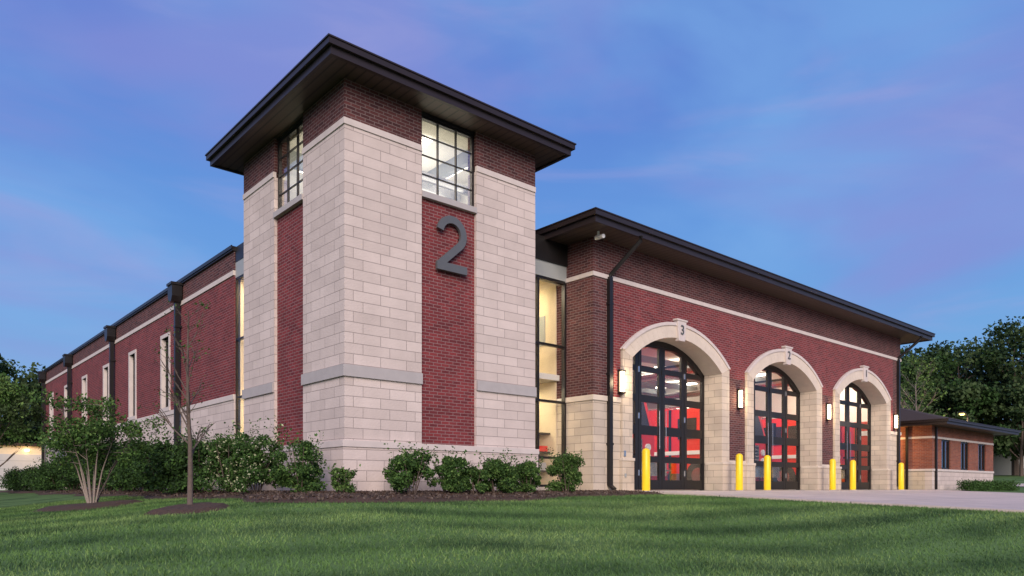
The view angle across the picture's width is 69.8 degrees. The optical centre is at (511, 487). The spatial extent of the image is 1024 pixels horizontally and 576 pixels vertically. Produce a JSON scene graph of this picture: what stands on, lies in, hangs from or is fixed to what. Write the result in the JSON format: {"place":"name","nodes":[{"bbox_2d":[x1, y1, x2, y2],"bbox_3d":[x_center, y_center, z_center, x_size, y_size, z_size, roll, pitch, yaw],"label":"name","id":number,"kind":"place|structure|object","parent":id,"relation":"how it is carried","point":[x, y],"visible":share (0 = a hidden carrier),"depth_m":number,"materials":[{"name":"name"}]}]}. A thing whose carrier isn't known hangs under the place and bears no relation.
{"place":"outdoors","nodes":[
{"label":"outdoors","id":0,"kind":"place"},
{"bbox_2d":[20,383,40,429],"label":"deciduous tree","id":1,"kind":"object","parent":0,"point":[36,424],"visible":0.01,"depth_m":60.36,"materials":[{"name":"green plant"}]},
{"bbox_2d":[0,475,1023,575],"bbox_3d":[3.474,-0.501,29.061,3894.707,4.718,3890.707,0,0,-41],"label":"ground","id":2,"kind":"structure","parent":0,"point":[12,499],"depth_m":9.23,"materials":[{"name":"green plant"}]},
{"bbox_2d":[0,353,34,442],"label":"deciduous tree","id":3,"kind":"object","parent":2,"relation":"on","point":[3,373],"visible":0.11,"depth_m":51.40,"materials":[{"name":"green plant"}]},
{"bbox_2d":[0,442,40,489],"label":"garage outbuilding","id":4,"kind":"structure","parent":2,"relation":"on","point":[23,456],"depth_m":44.37,"materials":[{"name":"metal"}]},
{"bbox_2d":[0,357,45,443],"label":"deciduous tree","id":5,"kind":"object","parent":2,"relation":"on","point":[30,384],"visible":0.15,"depth_m":53.02,"materials":[{"name":"green plant"}]},
{"bbox_2d":[0,376,50,466],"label":"ornamental tree","id":6,"kind":"object","parent":2,"relation":"on","point":[12,396],"visible":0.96,"depth_m":30.80,"materials":[{"name":"green plant"}]},
{"bbox_2d":[28,386,166,502],"bbox_3d":[-8.582,-0.785,15.153,2.329,2.376,2.159,0,0,-3],"label":"serviceberry tree","id":7,"kind":"object","parent":2,"relation":"on","point":[80,436],"visible":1,"depth_m":14.83,"materials":[{"name":"green plant"}]},
{"bbox_2d":[137,300,215,504],"bbox_3d":[-5.136,-1.324,11.493,1.123,3.353,0.952,0,0,-41],"label":"young tree","id":8,"kind":"object","parent":2,"relation":"on","point":[187,411],"visible":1,"depth_m":11.55,"materials":[{"name":"brown plant"}]},
{"bbox_2d":[0,489,664,502],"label":"mulch bed","id":9,"kind":"object","parent":2,"relation":"on","point":[311,499],"visible":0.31,"depth_m":13.80,"materials":[{"name":"brown soil"}]},
{"bbox_2d":[2,466,35,490],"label":"evergreen shrub","id":10,"kind":"object","parent":9,"relation":"on","point":[13,477],"visible":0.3,"depth_m":32.88,"materials":[{"name":"green plant"}]},
{"bbox_2d":[18,465,53,490],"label":"evergreen shrub","id":11,"kind":"object","parent":9,"relation":"on","point":[27,476],"visible":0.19,"depth_m":30.73,"materials":[{"name":"green plant"}]},
{"bbox_2d":[30,457,81,490],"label":"evergreen shrub","id":12,"kind":"object","parent":9,"relation":"on","point":[47,476],"visible":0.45,"depth_m":28.42,"materials":[{"name":"green plant"}]},
{"bbox_2d":[45,450,86,490],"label":"evergreen shrub","id":13,"kind":"object","parent":9,"relation":"on","point":[66,481],"visible":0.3,"depth_m":26.49,"materials":[{"name":"green plant"}]},
{"bbox_2d":[61,451,99,489],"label":"evergreen shrub","id":14,"kind":"object","parent":9,"relation":"on","point":[74,477],"visible":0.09,"depth_m":24.51,"materials":[{"name":"green plant"}]},
{"bbox_2d":[74,439,129,491],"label":"evergreen shrub","id":15,"kind":"object","parent":9,"relation":"on","point":[106,488],"visible":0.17,"depth_m":22.77,"materials":[{"name":"green plant"}]},
{"bbox_2d":[99,431,152,491],"bbox_3d":[-11.264,-0.707,21.382,1.599,1.902,1.840,0,0,-17],"label":"evergreen shrub","id":16,"kind":"object","parent":9,"relation":"on","point":[115,482],"visible":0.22,"depth_m":20.94,"materials":[{"name":"green plant"}]},
{"bbox_2d":[108,429,173,491],"bbox_3d":[-10.023,-0.702,20.035,1.524,1.881,1.501,0,0,16],"label":"evergreen shrub","id":17,"kind":"object","parent":9,"relation":"on","point":[122,473],"visible":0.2,"depth_m":19.63,"materials":[{"name":"green plant"}]},
{"bbox_2d":[125,427,198,491],"bbox_3d":[-8.917,-0.700,18.853,1.643,1.863,1.582,0,0,10],"label":"evergreen shrub","id":18,"kind":"object","parent":9,"relation":"on","point":[144,461],"visible":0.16,"depth_m":18.42,"materials":[{"name":"green plant"}]},
{"bbox_2d":[144,428,211,492],"bbox_3d":[-8.002,-0.626,17.691,1.562,1.729,1.470,0,0,-41],"label":"evergreen shrub","id":19,"kind":"object","parent":9,"relation":"on","point":[161,479],"visible":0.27,"depth_m":17.29,"materials":[{"name":"green plant"}]},
{"bbox_2d":[163,427,225,493],"bbox_3d":[-7.112,-0.554,16.537,1.374,1.587,1.373,0,0,29],"label":"evergreen shrub","id":20,"kind":"object","parent":9,"relation":"on","point":[179,460],"visible":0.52,"depth_m":16.25,"materials":[{"name":"green plant"}]},
{"bbox_2d":[194,423,259,492],"bbox_3d":[-5.995,-0.565,15.675,1.275,1.579,1.173,0,0,22],"label":"flowering shrub","id":21,"kind":"object","parent":9,"relation":"on","point":[215,459],"visible":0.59,"depth_m":15.44,"materials":[{"name":"green plant"}]},
{"bbox_2d":[222,415,291,492],"bbox_3d":[-4.978,-0.596,14.515,1.347,1.640,1.168,0,0,-41],"label":"flowering shrub","id":22,"kind":"object","parent":9,"relation":"on","point":[255,467],"visible":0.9,"depth_m":14.23,"materials":[{"name":"green plant"}]},
{"bbox_2d":[270,426,327,492],"bbox_3d":[-3.823,-0.465,13.419,0.988,1.347,1.023,0,0,23],"label":"foundation shrub","id":23,"kind":"object","parent":9,"relation":"on","point":[308,476],"visible":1,"depth_m":13.24,"materials":[{"name":"green plant"}]},
{"bbox_2d":[327,463,360,492],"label":"grass shrub","id":24,"kind":"object","parent":9,"relation":"on","point":[341,476],"visible":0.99,"depth_m":12.96,"materials":[{"name":"green plant"}]},
{"bbox_2d":[382,439,435,494],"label":"foundation shrub","id":25,"kind":"object","parent":9,"relation":"on","point":[408,466],"visible":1,"depth_m":13.50,"materials":[{"name":"green plant"}]},
{"bbox_2d":[426,446,472,492],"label":"foundation shrub","id":26,"kind":"object","parent":9,"relation":"on","point":[450,469],"visible":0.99,"depth_m":14.08,"materials":[{"name":"green plant"}]},
{"bbox_2d":[460,461,491,493],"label":"foundation shrub","id":27,"kind":"object","parent":9,"relation":"on","point":[476,474],"visible":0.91,"depth_m":14.43,"materials":[{"name":"green plant"}]},
{"bbox_2d":[474,447,518,492],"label":"foundation shrub","id":28,"kind":"object","parent":9,"relation":"on","point":[500,471],"visible":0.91,"depth_m":14.87,"materials":[{"name":"green plant"}]},
{"bbox_2d":[509,454,542,492],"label":"foundation shrub","id":29,"kind":"object","parent":9,"relation":"on","point":[526,471],"visible":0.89,"depth_m":15.47,"materials":[{"name":"green plant"}]},
{"bbox_2d":[544,447,584,492],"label":"boxwood shrub","id":30,"kind":"object","parent":9,"relation":"on","point":[568,464],"visible":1,"depth_m":16.29,"materials":[{"name":"green plant"}]},
{"bbox_2d":[37,33,934,490],"bbox_3d":[-3.431,-4.110,34.528,28.200,9.580,33.170,0,0,-41],"label":"fire station","id":31,"kind":"object","parent":2,"relation":"on","point":[393,269],"visible":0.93,"depth_m":17.14,"materials":[{"name":"brick"}]},
{"bbox_2d":[49,332,170,438],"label":"wing windows","id":32,"kind":"structure","parent":31,"relation":"in","point":[132,360],"depth_m":25.78,"materials":[{"name":"glass"}]},
{"bbox_2d":[277,111,474,208],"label":"tower windows","id":33,"kind":"structure","parent":31,"relation":"in","point":[295,128],"depth_m":15.79,"materials":[{"name":"glass"}]},
{"bbox_2d":[641,402,666,475],"bbox_3d":[0.929,-1.512,25.594,3.100,3.195,9.050,0,0,-41],"label":"fire truck","id":34,"kind":"object","parent":31,"relation":"in","point":[647,441],"visible":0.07,"depth_m":23.12,"materials":[{"name":"red paint"}]},
{"bbox_2d":[648,406,778,480],"bbox_3d":[5.767,-1.512,29.178,3.100,3.185,9.050,0,0,-41],"label":"fire truck","id":35,"kind":"object","parent":31,"relation":"in","point":[672,443],"visible":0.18,"depth_m":26.67,"materials":[{"name":"red paint"}]},
{"bbox_2d":[633,341,870,489],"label":"garage doors","id":36,"kind":"structure","parent":31,"relation":"in","point":[660,430],"depth_m":22.46,"materials":[{"name":"brown metal"}]},
{"bbox_2d":[667,414,844,489],"bbox_3d":[10.275,-1.512,33.138,3.100,3.185,9.050,0,0,-41],"label":"fire truck","id":37,"kind":"object","parent":31,"relation":"in","point":[791,450],"visible":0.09,"depth_m":30.30,"materials":[{"name":"red paint"}]},
{"bbox_2d":[900,354,950,416],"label":"bare tree","id":38,"kind":"object","parent":2,"relation":"on","point":[923,368],"visible":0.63,"depth_m":58.97,"materials":[{"name":"green plant"}]},
{"bbox_2d":[900,408,1020,490],"bbox_3d":[16.930,-2.075,40.881,13.420,5.110,16.040,0,0,-41],"label":"brick annex","id":39,"kind":"object","parent":2,"relation":"on","point":[937,452],"visible":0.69,"depth_m":34.56,"materials":[{"name":"brick"}]},
{"bbox_2d":[942,440,984,470],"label":"annex windows","id":40,"kind":"structure","parent":39,"relation":"in","point":[943,441],"depth_m":36.56,"materials":[{"name":"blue glass"}]},
{"bbox_2d":[900,316,1023,475],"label":"distant trees","id":41,"kind":"object","parent":2,"relation":"on","point":[991,399],"visible":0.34,"depth_m":73.23,"materials":[{"name":"green plant"}]},
{"bbox_2d":[958,411,968,420],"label":"street lamp","id":42,"kind":"object","parent":2,"relation":"on","point":[962,412],"visible":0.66,"depth_m":53.96,"materials":[{"name":"grey metal"}]},
{"bbox_2d":[956,478,1019,490],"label":"hedge","id":43,"kind":"object","parent":2,"relation":"on","point":[986,485],"visible":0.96,"depth_m":35.03,"materials":[{"name":"green plant"}]},
{"bbox_2d":[993,442,1023,474],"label":"distant house","id":44,"kind":"structure","parent":2,"relation":"on","point":[1001,465],"depth_m":78.19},
{"bbox_2d":[0,0,1023,419],"label":"sky","id":45,"kind":"structure","parent":0,"point":[869,154],"materials":[{"name":"blue"}]},
{"bbox_2d":[645,490,1023,512],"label":"concrete driveway","id":46,"kind":"structure","parent":0,"point":[986,501],"depth_m":17.97,"materials":[{"name":"grey concrete"}]},
{"bbox_2d":[642,448,649,490],"bbox_3d":[3.457,-0.460,18.929,0.310,1.110,0.310,0,0,-41],"label":"yellow bollard","id":47,"kind":"object","parent":46,"relation":"on","point":[645,469],"visible":0.84,"depth_m":18.84,"materials":[{"name":"metal"}]},
{"bbox_2d":[734,454,744,490],"bbox_3d":[6.762,-0.460,21.833,0.310,1.110,0.310,0,0,-41],"label":"yellow bollard","id":48,"kind":"object","parent":46,"relation":"on","point":[739,472],"visible":1,"depth_m":21.74,"materials":[{"name":"metal"}]},
{"bbox_2d":[762,455,771,490],"bbox_3d":[7.964,-0.460,22.889,0.310,1.110,0.310,0,0,-41],"label":"yellow bollard","id":49,"kind":"object","parent":46,"relation":"on","point":[767,472],"visible":1,"depth_m":22.80,"materials":[{"name":"metal"}]},
{"bbox_2d":[829,459,835,489],"bbox_3d":[11.270,-0.460,25.793,0.310,1.110,0.310,0,0,-41],"label":"yellow bollard","id":50,"kind":"object","parent":46,"relation":"on","point":[832,474],"visible":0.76,"depth_m":25.71,"materials":[{"name":"metal"}]},
{"bbox_2d":[850,460,855,489],"bbox_3d":[12.472,-0.460,26.849,0.310,1.110,0.310,0,0,-41],"label":"yellow bollard","id":51,"kind":"object","parent":46,"relation":"on","point":[852,474],"visible":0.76,"depth_m":26.76,"materials":[{"name":"metal"}]},
{"bbox_2d":[898,463,903,489],"bbox_3d":[15.778,-0.460,29.753,0.310,1.110,0.310,0,0,-41],"label":"yellow bollard","id":52,"kind":"object","parent":46,"relation":"on","point":[900,476],"visible":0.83,"depth_m":29.68,"materials":[{"name":"metal"}]}
]}

